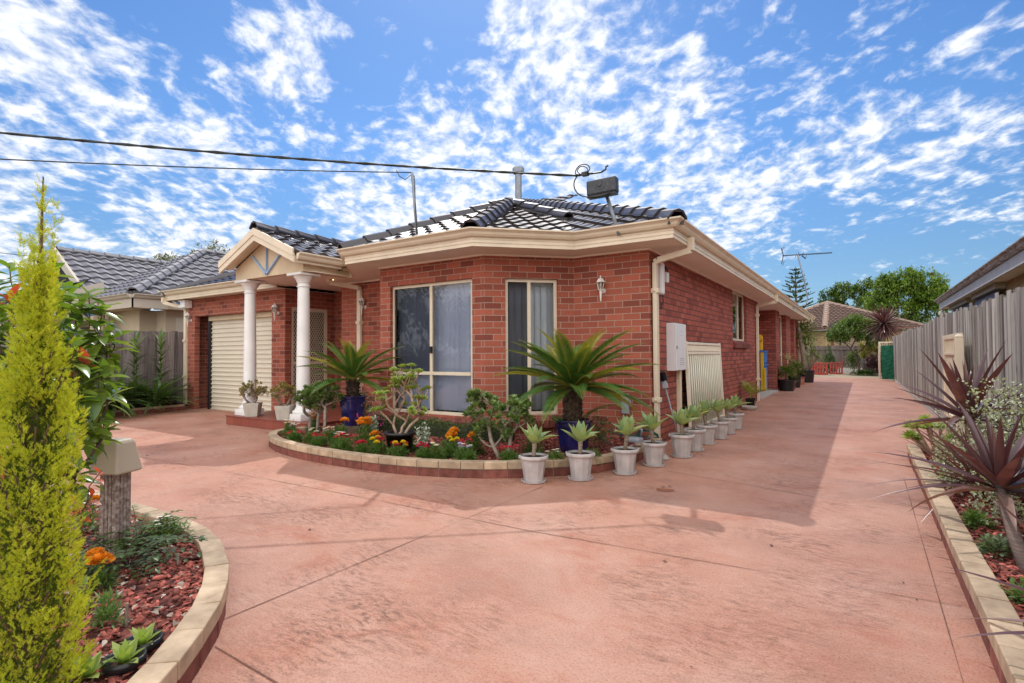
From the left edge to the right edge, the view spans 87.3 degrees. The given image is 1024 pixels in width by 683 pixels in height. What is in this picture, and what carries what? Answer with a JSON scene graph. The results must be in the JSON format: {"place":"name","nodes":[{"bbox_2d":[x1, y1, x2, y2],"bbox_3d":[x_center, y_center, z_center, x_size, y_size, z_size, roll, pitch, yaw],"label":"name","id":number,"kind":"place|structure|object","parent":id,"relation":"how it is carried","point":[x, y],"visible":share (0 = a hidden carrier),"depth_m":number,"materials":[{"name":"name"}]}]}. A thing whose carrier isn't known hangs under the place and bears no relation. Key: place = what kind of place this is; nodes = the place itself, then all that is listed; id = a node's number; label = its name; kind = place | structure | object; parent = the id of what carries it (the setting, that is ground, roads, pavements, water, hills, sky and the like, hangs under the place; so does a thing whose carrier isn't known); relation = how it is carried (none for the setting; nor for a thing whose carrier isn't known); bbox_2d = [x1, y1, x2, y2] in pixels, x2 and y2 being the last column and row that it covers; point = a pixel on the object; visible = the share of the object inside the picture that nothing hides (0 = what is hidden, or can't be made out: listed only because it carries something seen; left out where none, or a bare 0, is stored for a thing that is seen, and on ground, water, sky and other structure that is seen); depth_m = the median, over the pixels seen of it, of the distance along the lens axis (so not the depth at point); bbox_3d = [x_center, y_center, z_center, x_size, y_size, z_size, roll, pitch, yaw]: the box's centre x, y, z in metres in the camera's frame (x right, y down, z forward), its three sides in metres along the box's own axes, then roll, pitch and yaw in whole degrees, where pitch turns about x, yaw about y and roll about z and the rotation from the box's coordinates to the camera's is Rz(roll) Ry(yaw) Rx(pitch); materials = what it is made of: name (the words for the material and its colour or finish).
{"place":"outdoors","nodes":[
{"label":"outdoors","id":0,"kind":"place"},
{"bbox_2d":[0,492,203,682],"bbox_3d":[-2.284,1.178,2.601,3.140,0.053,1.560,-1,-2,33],"label":"bark mulch","id":1,"kind":"object","parent":0,"point":[142,596],"visible":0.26,"depth_m":2.49,"materials":[{"name":"red wood"}]},
{"bbox_2d":[0,173,106,682],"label":"golden conifer","id":2,"kind":"object","parent":1,"relation":"on","point":[28,457],"visible":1,"depth_m":1.70,"materials":[{"name":"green plant"}]},
{"bbox_2d":[0,259,140,556],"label":"glossy leaved shrub","id":3,"kind":"object","parent":1,"relation":"on","point":[89,366],"visible":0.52,"depth_m":2.68,"materials":[{"name":"green plant"}]},
{"bbox_2d":[57,467,104,601],"bbox_3d":[-1.960,0.884,2.462,0.216,0.626,0.160,-1,-2,33],"label":"glossy leaved shrub","id":4,"kind":"object","parent":1,"relation":"on","point":[83,512],"visible":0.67,"depth_m":2.46,"materials":[{"name":"green plant"}]},
{"bbox_2d":[70,495,99,534],"bbox_3d":[-2.663,1.082,3.364,0.209,0.268,0.227,0,-2,-29],"label":"marigold","id":5,"kind":"object","parent":1,"relation":"on","point":[94,497],"visible":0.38,"depth_m":3.36,"materials":[{"name":"green plant"}]},
{"bbox_2d":[57,651,116,678],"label":"young agave","id":6,"kind":"object","parent":1,"relation":"on","point":[93,666],"visible":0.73,"depth_m":1.83,"materials":[{"name":"green plant"}]},
{"bbox_2d":[73,547,120,596],"bbox_3d":[-1.950,1.087,2.525,0.193,0.231,0.211,0,-1,-7],"label":"marigold","id":7,"kind":"object","parent":1,"relation":"on","point":[100,554],"visible":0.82,"depth_m":2.51,"materials":[{"name":"orange plant"}]},
{"bbox_2d":[3,503,200,682],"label":"fallen leaves","id":8,"kind":"object","parent":1,"relation":"on","point":[155,610],"visible":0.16,"depth_m":2.45,"materials":[{"name":"plant"}]},
{"bbox_2d":[87,586,131,631],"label":"herb","id":9,"kind":"object","parent":1,"relation":"on","point":[104,613],"visible":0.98,"depth_m":2.19,"materials":[{"name":"green plant"}]},
{"bbox_2d":[88,438,141,554],"bbox_3d":[-2.225,0.879,3.011,0.183,0.662,0.175,-1,-1,9],"label":"bollard light","id":10,"kind":"object","parent":1,"relation":"on","point":[119,465],"visible":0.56,"depth_m":2.97,"materials":[{"name":"grey stone"}]},
{"bbox_2d":[101,637,146,676],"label":"young agave","id":11,"kind":"object","parent":1,"relation":"on","point":[130,656],"visible":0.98,"depth_m":1.88,"materials":[{"name":"green plant"}]},
{"bbox_2d":[68,505,196,560],"bbox_3d":[-2.166,1.152,3.096,0.613,0.287,0.620,-1,-2,33],"label":"rose seedling","id":12,"kind":"object","parent":1,"relation":"on","point":[139,540],"visible":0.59,"depth_m":3.10,"materials":[{"name":"green plant"}]},
{"bbox_2d":[58,521,207,596],"bbox_3d":[-1.993,1.134,2.793,0.690,0.289,0.704,1,-2,-36],"label":"rose seedling","id":13,"kind":"object","parent":1,"relation":"on","point":[120,557],"visible":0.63,"depth_m":2.80,"materials":[{"name":"green plant"}]},
{"bbox_2d":[120,621,163,655],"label":"young agave","id":14,"kind":"object","parent":1,"relation":"on","point":[149,633],"visible":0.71,"depth_m":2.02,"materials":[{"name":"green plant"}]},
{"bbox_2d":[134,514,191,547],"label":"daisy","id":15,"kind":"object","parent":1,"relation":"on","point":[166,531],"visible":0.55,"depth_m":3.19,"materials":[{"name":"green plant"}]},
{"bbox_2d":[0,246,236,356],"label":"neighbour house","id":16,"kind":"structure","parent":0,"point":[134,284],"depth_m":15.07,"materials":[{"name":"grey tile"}]},
{"bbox_2d":[278,423,648,459],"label":"bark mulch","id":17,"kind":"object","parent":0,"point":[491,453],"visible":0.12,"depth_m":6.69,"materials":[{"name":"brown wood"}]},
{"bbox_2d":[294,377,344,432],"bbox_3d":[-2.704,0.909,7.532,0.796,0.823,0.509,-1,-2,33],"label":"jade tree","id":18,"kind":"object","parent":17,"relation":"on","point":[322,397],"visible":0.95,"depth_m":7.45,"materials":[{"name":"green plant"}]},
{"bbox_2d":[331,432,356,451],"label":"red flower","id":19,"kind":"object","parent":17,"relation":"on","point":[340,446],"visible":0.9,"depth_m":6.23,"materials":[{"name":"green plant"}]},
{"bbox_2d":[295,338,402,433],"bbox_3d":[-2.262,0.634,7.722,1.555,1.373,1.583,0,-2,-31],"label":"potted cycad","id":20,"kind":"object","parent":17,"relation":"on","point":[352,366],"visible":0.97,"depth_m":7.62,"materials":[{"name":"green plant"}]},
{"bbox_2d":[351,416,373,444],"bbox_3d":[-1.870,1.141,6.804,0.360,0.373,0.359,-1,-2,33],"label":"marigold","id":21,"kind":"object","parent":17,"relation":"on","point":[365,420],"visible":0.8,"depth_m":6.81,"materials":[{"name":"green plant"}]},
{"bbox_2d":[367,435,387,454],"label":"yellow flower","id":22,"kind":"object","parent":17,"relation":"on","point":[378,445],"visible":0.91,"depth_m":6.03,"materials":[{"name":"green plant"}]},
{"bbox_2d":[386,440,408,456],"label":"yellow flower","id":23,"kind":"object","parent":17,"relation":"on","point":[397,450],"visible":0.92,"depth_m":5.80,"materials":[{"name":"green plant"}]},
{"bbox_2d":[369,363,431,453],"bbox_3d":[-1.269,0.759,6.143,0.807,1.034,0.586,-1,-2,33],"label":"potted aeonium","id":24,"kind":"object","parent":17,"relation":"on","point":[399,435],"visible":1,"depth_m":6.05,"materials":[{"name":"green plant"}]},
{"bbox_2d":[413,422,431,451],"bbox_3d":[-0.986,1.083,5.976,0.223,0.375,0.199,-1,-2,33],"label":"dusty miller","id":25,"kind":"object","parent":17,"relation":"on","point":[424,436],"visible":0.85,"depth_m":5.97,"materials":[{"name":"white plant"}]},
{"bbox_2d":[366,413,515,442],"bbox_3d":[-1.089,1.169,7.465,2.619,0.275,0.456,-1,-2,33],"label":"box hedge","id":26,"kind":"object","parent":17,"relation":"on","point":[439,430],"visible":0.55,"depth_m":7.26,"materials":[{"name":"green plant"}]},
{"bbox_2d":[442,435,459,458],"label":"yellow flower","id":27,"kind":"object","parent":17,"relation":"on","point":[448,449],"visible":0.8,"depth_m":5.85,"materials":[{"name":"green plant"}]},
{"bbox_2d":[451,442,478,459],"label":"daisy","id":28,"kind":"object","parent":17,"relation":"on","point":[463,456],"visible":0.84,"depth_m":5.55,"materials":[{"name":"green plant"}]},
{"bbox_2d":[461,388,535,458],"bbox_3d":[-0.164,0.891,5.847,0.931,0.762,0.494,-1,-2,33],"label":"jade tree","id":29,"kind":"object","parent":17,"relation":"on","point":[475,397],"visible":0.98,"depth_m":5.78,"materials":[{"name":"green plant"}]},
{"bbox_2d":[498,444,519,459],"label":"red flower","id":30,"kind":"object","parent":17,"relation":"on","point":[511,455],"visible":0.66,"depth_m":5.48,"materials":[{"name":"green plant"}]},
{"bbox_2d":[490,327,660,452],"bbox_3d":[0.743,0.548,6.209,1.933,1.434,1.965,-1,-2,33],"label":"potted cycad","id":31,"kind":"object","parent":17,"relation":"on","point":[571,368],"visible":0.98,"depth_m":6.00,"materials":[{"name":"plant"}]},
{"bbox_2d":[589,415,614,450],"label":"round shrub","id":32,"kind":"object","parent":17,"relation":"on","point":[600,431],"visible":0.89,"depth_m":6.16,"materials":[{"name":"green plant"}]},
{"bbox_2d":[6,377,999,682],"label":"driveway","id":33,"kind":"structure","parent":0,"point":[450,597],"depth_m":3.17,"materials":[{"name":"concrete"}]},
{"bbox_2d":[0,329,187,409],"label":"paling fence","id":34,"kind":"object","parent":33,"relation":"on","point":[175,348],"visible":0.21,"depth_m":12.33,"materials":[{"name":"grey wood"}]},
{"bbox_2d":[11,404,183,425],"bbox_3d":[-7.958,1.431,9.360,0.767,0.137,5.981,0,-1,1],"label":"garden edging","id":35,"kind":"object","parent":33,"relation":"on","point":[141,410],"visible":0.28,"depth_m":11.68,"materials":[{"name":"red brick"}]},
{"bbox_2d":[44,482,228,682],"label":"garden edging","id":36,"kind":"object","parent":33,"relation":"on","point":[180,654],"visible":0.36,"depth_m":2.20,"materials":[{"name":"red brick"}]},
{"bbox_2d":[268,426,661,477],"bbox_3d":[-0.969,1.307,6.522,5.386,0.162,2.085,-1,-1,16],"label":"garden edging","id":37,"kind":"object","parent":33,"relation":"on","point":[430,467],"visible":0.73,"depth_m":5.52,"materials":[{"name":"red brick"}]},
{"bbox_2d":[158,166,815,441],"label":"brick house","id":38,"kind":"structure","parent":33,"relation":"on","point":[456,302],"depth_m":8.09,"materials":[{"name":"red brick"}]},
{"bbox_2d":[207,311,271,410],"bbox_3d":[-5.915,0.454,11.774,2.738,2.184,0.120,-1,-2,33],"label":"garage door","id":39,"kind":"structure","parent":38,"relation":"in","point":[225,332],"depth_m":12.01,"materials":[{"name":"metal"}]},
{"bbox_2d":[238,379,267,416],"bbox_3d":[-4.572,0.988,9.466,0.529,0.658,0.488,0,-1,-10],"label":"potted jade","id":40,"kind":"object","parent":38,"relation":"on","point":[252,409],"visible":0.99,"depth_m":9.35,"materials":[{"name":"plant"}]},
{"bbox_2d":[266,381,295,419],"bbox_3d":[-3.813,0.973,8.926,0.538,0.651,0.494,0,-1,2],"label":"potted jade","id":41,"kind":"object","parent":38,"relation":"on","point":[283,411],"visible":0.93,"depth_m":8.80,"materials":[{"name":"plant"}]},
{"bbox_2d":[291,307,326,405],"bbox_3d":[-4.220,0.306,11.171,0.120,2.110,0.940,-1,-2,33],"label":"front door","id":42,"kind":"structure","parent":38,"relation":"in","point":[318,317],"depth_m":11.26,"materials":[{"name":"beige metal"}]},
{"bbox_2d":[396,170,417,234],"bbox_3d":[-1.459,-1.900,7.540,0.330,1.035,0.094,-1,-1,13],"label":"cable mast","id":43,"kind":"object","parent":38,"relation":"attached to","point":[414,198],"visible":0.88,"depth_m":7.51,"materials":[{"name":"metal"}]},
{"bbox_2d":[0,158,410,172],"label":"phone cable","id":44,"kind":"object","parent":43,"relation":"attached to","point":[198,167],"visible":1,"depth_m":6.64,"materials":[{"name":"black rubber"}]},
{"bbox_2d":[393,279,472,416],"bbox_3d":[-0.976,0.182,8.214,2.180,2.375,0.885,-1,-2,33],"label":"window","id":45,"kind":"structure","parent":38,"relation":"in","point":[432,322],"depth_m":7.95,"materials":[{"name":"beige glass"}]},
{"bbox_2d":[505,279,557,414],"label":"window","id":46,"kind":"structure","parent":38,"relation":"in","point":[530,304],"depth_m":7.48,"materials":[{"name":"beige glass"}]},
{"bbox_2d":[587,176,620,235],"bbox_3d":[1.145,-1.665,6.679,0.394,0.701,0.230,-1,-2,30],"label":"junction box","id":47,"kind":"object","parent":38,"relation":"attached to","point":[598,187],"visible":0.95,"depth_m":6.60,"materials":[{"name":"metal"}]},
{"bbox_2d":[0,132,614,198],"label":"service cable","id":48,"kind":"object","parent":47,"relation":"attached to","point":[585,174],"visible":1,"depth_m":6.37,"materials":[{"name":"black plastic"}]},
{"bbox_2d":[658,263,668,308],"bbox_3d":[2.087,-0.749,7.368,0.073,0.649,0.424,-1,-2,33],"label":"electrical box","id":49,"kind":"object","parent":38,"relation":"attached to","point":[663,275],"visible":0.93,"depth_m":7.22,"materials":[{"name":"white paint"}]},
{"bbox_2d":[666,323,685,370],"bbox_3d":[2.373,0.078,7.710,0.148,0.672,0.520,-1,-2,33],"label":"meter box","id":50,"kind":"object","parent":38,"relation":"attached to","point":[676,344],"visible":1,"depth_m":7.52,"materials":[{"name":"white metal"}]},
{"bbox_2d":[674,323,685,369],"bbox_3d":[2.421,0.078,7.681,0.036,0.660,0.510,-1,-2,33],"label":"door","id":51,"kind":"structure","parent":50,"relation":"in","point":[679,329],"depth_m":7.64,"materials":[{"name":"white metal"}]},
{"bbox_2d":[676,370,681,431],"bbox_3d":[2.473,0.912,7.921,0.053,0.980,0.100,-1,-2,33],"label":"conduit cover","id":52,"kind":"object","parent":38,"relation":"attached to","point":[679,386],"visible":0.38,"depth_m":7.89,"materials":[{"name":"beige metal"}]},
{"bbox_2d":[732,291,743,340],"bbox_3d":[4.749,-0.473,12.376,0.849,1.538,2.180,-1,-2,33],"label":"window","id":53,"kind":"structure","parent":38,"relation":"in","point":[737,299],"depth_m":12.22,"materials":[{"name":"beige metal"}]},
{"bbox_2d":[519,423,557,483],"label":"potted agave","id":54,"kind":"object","parent":33,"relation":"on","point":[533,464],"visible":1,"depth_m":5.09,"materials":[{"name":"white plastic"}]},
{"bbox_2d":[561,420,597,480],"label":"potted agave","id":55,"kind":"object","parent":33,"relation":"on","point":[580,462],"visible":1,"depth_m":5.19,"materials":[{"name":"white plastic"}]},
{"bbox_2d":[610,414,647,475],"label":"potted agave","id":56,"kind":"object","parent":33,"relation":"on","point":[625,458],"visible":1,"depth_m":5.42,"materials":[{"name":"white plastic"}]},
{"bbox_2d":[634,411,668,466],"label":"potted agave","id":57,"kind":"object","parent":33,"relation":"on","point":[653,450],"visible":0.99,"depth_m":5.81,"materials":[{"name":"white ceramic"}]},
{"bbox_2d":[666,407,698,457],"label":"potted agave","id":58,"kind":"object","parent":33,"relation":"on","point":[681,440],"visible":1,"depth_m":6.30,"materials":[{"name":"green plant"}]},
{"bbox_2d":[677,404,710,451],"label":"potted agave","id":59,"kind":"object","parent":33,"relation":"on","point":[697,441],"visible":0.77,"depth_m":6.70,"materials":[{"name":"white ceramic"}]},
{"bbox_2d":[686,400,717,444],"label":"potted agave","id":60,"kind":"object","parent":33,"relation":"on","point":[709,435],"visible":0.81,"depth_m":7.17,"materials":[{"name":"green plant"}]},
{"bbox_2d":[686,341,724,426],"bbox_3d":[3.223,0.702,8.905,0.054,1.380,2.280,-4,-3,33],"label":"gate leaf","id":61,"kind":"object","parent":33,"relation":"on","point":[704,379],"visible":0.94,"depth_m":8.79,"materials":[{"name":"beige metal"}]},
{"bbox_2d":[710,398,729,438],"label":"potted agave","id":62,"kind":"object","parent":33,"relation":"on","point":[721,430],"visible":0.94,"depth_m":7.64,"materials":[{"name":"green plant"}]},
{"bbox_2d":[720,398,738,433],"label":"potted agave","id":63,"kind":"object","parent":33,"relation":"on","point":[731,425],"visible":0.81,"depth_m":8.10,"materials":[{"name":"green plant"}]},
{"bbox_2d":[726,394,750,429],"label":"potted agave","id":64,"kind":"object","parent":33,"relation":"on","point":[735,413],"visible":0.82,"depth_m":8.61,"materials":[{"name":"green plant"}]},
{"bbox_2d":[739,381,768,405],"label":"potted plant","id":65,"kind":"object","parent":33,"relation":"on","point":[750,389],"visible":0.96,"depth_m":11.79,"materials":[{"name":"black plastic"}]},
{"bbox_2d":[759,334,768,390],"bbox_3d":[7.756,0.660,16.970,0.580,1.741,0.821,-1,-2,33],"label":"upright plastic toy slide","id":66,"kind":"object","parent":33,"relation":"on","point":[763,369],"visible":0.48,"depth_m":16.68,"materials":[{"name":"yellow plastic"}]},
{"bbox_2d":[777,352,797,390],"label":"potted shrub","id":67,"kind":"object","parent":33,"relation":"on","point":[786,384],"visible":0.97,"depth_m":17.16,"materials":[{"name":"green plant"}]},
{"bbox_2d":[796,319,825,382],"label":"potted yucca","id":68,"kind":"object","parent":33,"relation":"on","point":[807,371],"visible":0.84,"depth_m":22.19,"materials":[{"name":"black plant"}]},
{"bbox_2d":[942,333,964,447],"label":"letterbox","id":69,"kind":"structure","parent":33,"relation":"on","point":[953,346],"depth_m":7.15,"materials":[{"name":"beige metal"}]},
{"bbox_2d":[906,444,1023,682],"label":"garden edging","id":70,"kind":"object","parent":33,"relation":"on","point":[986,598],"visible":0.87,"depth_m":2.48,"materials":[{"name":"beige brick"}]},
{"bbox_2d":[0,0,1023,330],"label":"sky","id":71,"kind":"structure","parent":0,"point":[875,135],"materials":[{"name":"blue"}]},
{"bbox_2d":[814,372,892,379],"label":"gravel yard","id":72,"kind":"structure","parent":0,"point":[845,375],"depth_m":27.74,"materials":[{"name":"gravel"}]},
{"bbox_2d":[798,345,881,371],"bbox_3d":[18.784,1.115,35.174,9.671,1.707,0.192,-1,-2,33],"label":"back fence","id":73,"kind":"object","parent":72,"relation":"on","point":[838,351],"visible":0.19,"depth_m":33.98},
{"bbox_2d":[824,312,881,370],"bbox_3d":[19.360,0.106,30.265,2.994,3.488,2.172,0,-1,-7],"label":"garden tree","id":74,"kind":"object","parent":72,"relation":"on","point":[840,333],"visible":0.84,"depth_m":29.96,"materials":[{"name":"green plant"}]},
{"bbox_2d":[860,305,907,344],"bbox_3d":[19.397,-0.111,27.908,2.532,3.804,2.563,-1,-2,33],"label":"purple cordyline","id":75,"kind":"object","parent":72,"relation":"on","point":[883,329],"visible":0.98,"depth_m":27.76,"materials":[{"name":"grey plant"}]},
{"bbox_2d":[924,451,1023,623],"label":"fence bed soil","id":76,"kind":"structure","parent":0,"point":[998,561],"depth_m":3.30,"materials":[{"name":"brown soil"}]},
{"bbox_2d":[870,421,1022,522],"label":"purple cordyline","id":77,"kind":"object","parent":76,"relation":"on","point":[957,465],"visible":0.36,"depth_m":4.14,"materials":[{"name":"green plant"}]},
{"bbox_2d":[876,402,1023,571],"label":"purple cordyline","id":78,"kind":"object","parent":76,"relation":"on","point":[998,464],"visible":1,"depth_m":3.13,"materials":[{"name":"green plant"}]},
{"bbox_2d":[927,436,988,496],"bbox_3d":[3.688,1.005,4.425,0.441,0.398,1.045,-1,-2,33],"label":"wire bush","id":79,"kind":"object","parent":76,"relation":"on","point":[942,462],"visible":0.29,"depth_m":4.36,"materials":[{"name":"green plant"}]},
{"bbox_2d":[920,448,1023,619],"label":"bark mulch","id":80,"kind":"object","parent":76,"relation":"on","point":[1007,574],"visible":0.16,"depth_m":3.28,"materials":[{"name":"red wood"}]},
{"bbox_2d":[900,414,957,455],"bbox_3d":[4.514,1.009,5.780,0.553,0.457,0.795,-1,-2,33],"label":"tall aeonium","id":81,"kind":"object","parent":80,"relation":"on","point":[913,435],"visible":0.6,"depth_m":5.78,"materials":[{"name":"green plant"}]},
{"bbox_2d":[874,340,1023,467],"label":"purple cordyline","id":82,"kind":"object","parent":80,"relation":"on","point":[959,389],"visible":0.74,"depth_m":4.60,"materials":[{"name":"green plant"}]},
{"bbox_2d":[958,507,997,529],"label":"herb","id":83,"kind":"object","parent":80,"relation":"on","point":[973,516],"visible":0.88,"depth_m":3.39,"materials":[{"name":"green plant"}]},
{"bbox_2d":[956,376,1023,497],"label":"wire bush","id":84,"kind":"object","parent":80,"relation":"on","point":[990,415],"visible":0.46,"depth_m":3.95,"materials":[{"name":"green plant"}]},
{"bbox_2d":[961,470,1023,530],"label":"wire bush","id":85,"kind":"object","parent":80,"relation":"on","point":[1019,508],"visible":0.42,"depth_m":3.35,"materials":[{"name":"green plant"}]},
{"bbox_2d":[971,533,1013,562],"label":"herb","id":86,"kind":"object","parent":80,"relation":"on","point":[994,543],"visible":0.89,"depth_m":2.93,"materials":[{"name":"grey plant"}]},
{"bbox_2d":[932,410,1021,465],"bbox_3d":[4.252,0.923,4.950,0.604,0.576,1.052,-1,-2,33],"label":"wire bush","id":87,"kind":"object","parent":76,"relation":"on","point":[950,432],"visible":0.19,"depth_m":4.95,"materials":[{"name":"green plant"}]},
{"bbox_2d":[939,483,1023,637],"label":"purple cordyline","id":88,"kind":"object","parent":76,"relation":"on","point":[1008,619],"visible":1,"depth_m":1.91,"materials":[{"name":"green plant"}]},
{"bbox_2d":[999,576,1023,608],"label":"herb","id":89,"kind":"object","parent":76,"relation":"on","point":[1017,593],"visible":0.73,"depth_m":2.37,"materials":[{"name":"green plant"}]},
{"bbox_2d":[934,236,1023,316],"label":"neighbour house","id":90,"kind":"structure","parent":0,"point":[1002,272],"depth_m":11.06,"materials":[{"name":"yellow brick"}]},
{"label":"ground","id":91,"kind":"structure","parent":0,"visible":0},
{"bbox_2d":[150,238,229,260],"bbox_3d":[-18.442,-1.935,30.870,6.595,8.161,5.792,-1,-2,33],"label":"gum tree","id":92,"kind":"object","parent":91,"relation":"on","point":[169,258],"visible":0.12,"depth_m":30.32,"materials":[{"name":"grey plant"}]},
{"bbox_2d":[782,266,818,330],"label":"norfolk pine","id":93,"kind":"object","parent":91,"relation":"on","point":[795,291],"visible":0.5,"depth_m":49.63,"materials":[{"name":"green plant"}]},
{"bbox_2d":[816,276,899,311],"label":"broad tree","id":94,"kind":"object","parent":91,"relation":"on","point":[835,294],"visible":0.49,"depth_m":49.33,"materials":[{"name":"green plant"}]},
{"bbox_2d":[798,301,925,347],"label":"back house","id":95,"kind":"structure","parent":91,"relation":"on","point":[826,314],"depth_m":39.54,"materials":[{"name":"brown concrete"}]},
{"bbox_2d":[878,342,893,378],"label":"gate","id":96,"kind":"structure","parent":91,"relation":"on","point":[885,353],"depth_m":23.37,"materials":[{"name":"green fabric"}]},
{"bbox_2d":[862,265,951,323],"bbox_3d":[29.923,-1.851,40.515,6.085,7.889,5.071,-1,-2,33],"label":"broad tree","id":97,"kind":"object","parent":91,"relation":"on","point":[911,283],"visible":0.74,"depth_m":39.57,"materials":[{"name":"green plant"}]},
{"bbox_2d":[892,287,1023,477],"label":"paling fence","id":98,"kind":"object","parent":91,"relation":"on","point":[991,325],"visible":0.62,"depth_m":6.43,"materials":[{"name":"grey wood"}]},
{"label":"strap plant bed soil","id":99,"kind":"structure","parent":0,"visible":0},
{"bbox_2d":[122,329,149,405],"bbox_3d":[-8.347,0.597,11.838,0.733,1.752,0.768,-1,-2,33],"label":"leafy cane","id":100,"kind":"object","parent":99,"relation":"on","point":[135,343],"visible":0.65,"depth_m":11.86,"materials":[{"name":"green plant"}]},
{"bbox_2d":[99,367,184,417],"bbox_3d":[-8.510,1.071,11.170,2.749,1.190,2.849,-1,-1,7],"label":"strap leaf clump","id":101,"kind":"object","parent":99,"relation":"on","point":[128,396],"visible":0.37,"depth_m":11.07,"materials":[{"name":"green plant"}]},
{"bbox_2d":[111,371,203,415],"bbox_3d":[-7.925,1.132,11.956,2.532,1.078,2.337,-1,-2,33],"label":"strap leaf clump","id":102,"kind":"object","parent":99,"relation":"on","point":[164,398],"visible":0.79,"depth_m":11.75,"materials":[{"name":"green plant"}]},
{"bbox_2d":[145,327,173,392],"bbox_3d":[-8.045,0.563,12.294,0.731,1.838,0.724,0,-1,-16],"label":"leafy cane","id":103,"kind":"object","parent":99,"relation":"on","point":[161,345],"visible":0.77,"depth_m":12.27,"materials":[{"name":"green plant"}]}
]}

